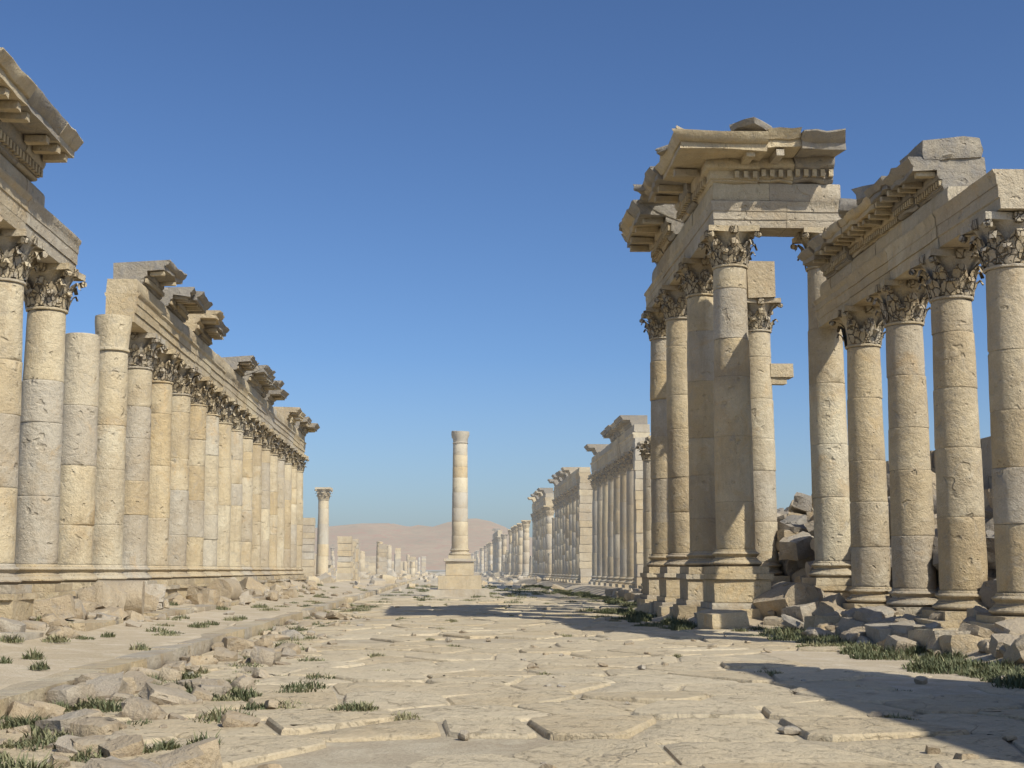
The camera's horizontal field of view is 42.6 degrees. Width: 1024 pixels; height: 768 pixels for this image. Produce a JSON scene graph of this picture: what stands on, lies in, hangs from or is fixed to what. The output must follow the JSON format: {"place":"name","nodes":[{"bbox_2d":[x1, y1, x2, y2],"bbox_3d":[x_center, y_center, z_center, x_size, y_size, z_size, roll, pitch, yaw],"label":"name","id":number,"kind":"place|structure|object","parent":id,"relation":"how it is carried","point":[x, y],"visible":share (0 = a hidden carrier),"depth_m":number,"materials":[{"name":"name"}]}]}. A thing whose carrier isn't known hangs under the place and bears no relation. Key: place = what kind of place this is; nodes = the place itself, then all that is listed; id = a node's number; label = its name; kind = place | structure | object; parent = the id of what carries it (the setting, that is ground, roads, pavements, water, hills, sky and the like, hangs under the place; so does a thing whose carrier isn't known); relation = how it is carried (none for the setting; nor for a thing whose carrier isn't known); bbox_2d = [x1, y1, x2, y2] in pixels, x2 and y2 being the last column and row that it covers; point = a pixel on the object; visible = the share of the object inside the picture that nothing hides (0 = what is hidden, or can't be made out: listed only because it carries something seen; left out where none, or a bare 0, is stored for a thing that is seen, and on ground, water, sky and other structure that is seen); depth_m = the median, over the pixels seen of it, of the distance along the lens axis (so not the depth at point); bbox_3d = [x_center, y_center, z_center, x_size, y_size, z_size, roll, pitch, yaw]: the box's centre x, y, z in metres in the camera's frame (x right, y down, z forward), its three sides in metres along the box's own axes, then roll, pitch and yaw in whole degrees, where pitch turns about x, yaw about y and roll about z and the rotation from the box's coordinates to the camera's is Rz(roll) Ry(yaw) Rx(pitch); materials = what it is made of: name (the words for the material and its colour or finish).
{"place":"outdoors","nodes":[
{"label":"outdoors","id":0,"kind":"place"},
{"bbox_2d":[0,573,434,689],"bbox_3d":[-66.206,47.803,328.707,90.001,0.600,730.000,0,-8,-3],"label":"pavement","id":1,"kind":"structure","parent":0,"point":[64,656],"depth_m":24.97,"materials":[{"name":"beige stone"}]},
{"bbox_2d":[0,47,319,620],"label":"colonnade","id":2,"kind":"object","parent":1,"relation":"on","point":[148,435],"visible":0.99,"depth_m":36.22,"materials":[{"name":"stone"}]},
{"bbox_2d":[302,415,649,587],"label":"colonnade","id":3,"kind":"object","parent":1,"relation":"on","point":[600,508],"visible":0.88,"depth_m":106.52,"materials":[{"name":"stone"}]},
{"bbox_2d":[336,570,474,581],"bbox_3d":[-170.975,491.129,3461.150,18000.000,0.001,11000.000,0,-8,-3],"label":"ground","id":4,"kind":"structure","parent":0,"point":[434,571],"depth_m":1091.61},
{"bbox_2d":[306,570,565,591],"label":"rubble","id":5,"kind":"object","parent":4,"relation":"on","point":[391,576],"visible":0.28,"depth_m":138.00,"materials":[{"name":"stone"}]},
{"bbox_2d":[0,472,1023,767],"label":"fallen blocks","id":6,"kind":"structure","parent":4,"relation":"on","point":[794,600],"depth_m":24.80,"materials":[{"name":"stone"}]},
{"bbox_2d":[0,583,1023,767],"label":"weeds","id":7,"kind":"object","parent":4,"relation":"on","point":[992,671],"visible":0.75,"depth_m":20.85,"materials":[{"name":"green plant"}]},
{"bbox_2d":[0,581,1023,717],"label":"kerbs and foundations","id":8,"kind":"structure","parent":4,"relation":"on","point":[949,636],"depth_m":26.61,"materials":[{"name":"stone"}]},
{"bbox_2d":[619,117,1023,623],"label":"colonnade","id":9,"kind":"object","parent":4,"relation":"on","point":[934,223],"visible":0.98,"depth_m":35.59,"materials":[{"name":"stone"}]},
{"bbox_2d":[314,518,591,569],"bbox_3d":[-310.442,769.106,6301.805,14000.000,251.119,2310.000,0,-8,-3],"label":"hills","id":10,"kind":"structure","parent":0,"point":[433,545],"depth_m":5793.52,"materials":[{"name":"beige soil"}]},
{"bbox_2d":[360,572,554,599],"bbox_3d":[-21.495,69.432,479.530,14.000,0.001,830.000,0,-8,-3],"label":"road","id":11,"kind":"structure","parent":0,"point":[416,593],"depth_m":88.33,"materials":[{"name":"beige stone"}]},
{"bbox_2d":[430,431,489,596],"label":"column","id":12,"kind":"structure","parent":11,"relation":"on","point":[460,579],"depth_m":78.97,"materials":[{"name":"beige stone"}]},
{"bbox_2d":[0,0,1023,536],"label":"sky","id":13,"kind":"structure","parent":0,"point":[409,213],"materials":[{"name":"blue"}]},
{"bbox_2d":[0,598,1023,767],"bbox_3d":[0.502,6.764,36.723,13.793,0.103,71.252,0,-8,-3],"label":"paving slabs","id":14,"kind":"structure","parent":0,"point":[724,725],"depth_m":15.44,"materials":[{"name":"beige stone"}]},
{"bbox_2d":[474,573,1023,720],"bbox_3d":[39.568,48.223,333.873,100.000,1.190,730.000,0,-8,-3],"label":"pavement","id":15,"kind":"structure","parent":0,"point":[937,684],"depth_m":22.40,"materials":[{"name":"beige stone"}]},
{"bbox_2d":[886,436,992,508],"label":"portico wall","id":16,"kind":"structure","parent":15,"relation":"on","point":[985,443],"depth_m":37.39,"materials":[{"name":"beige stone"}]}
]}

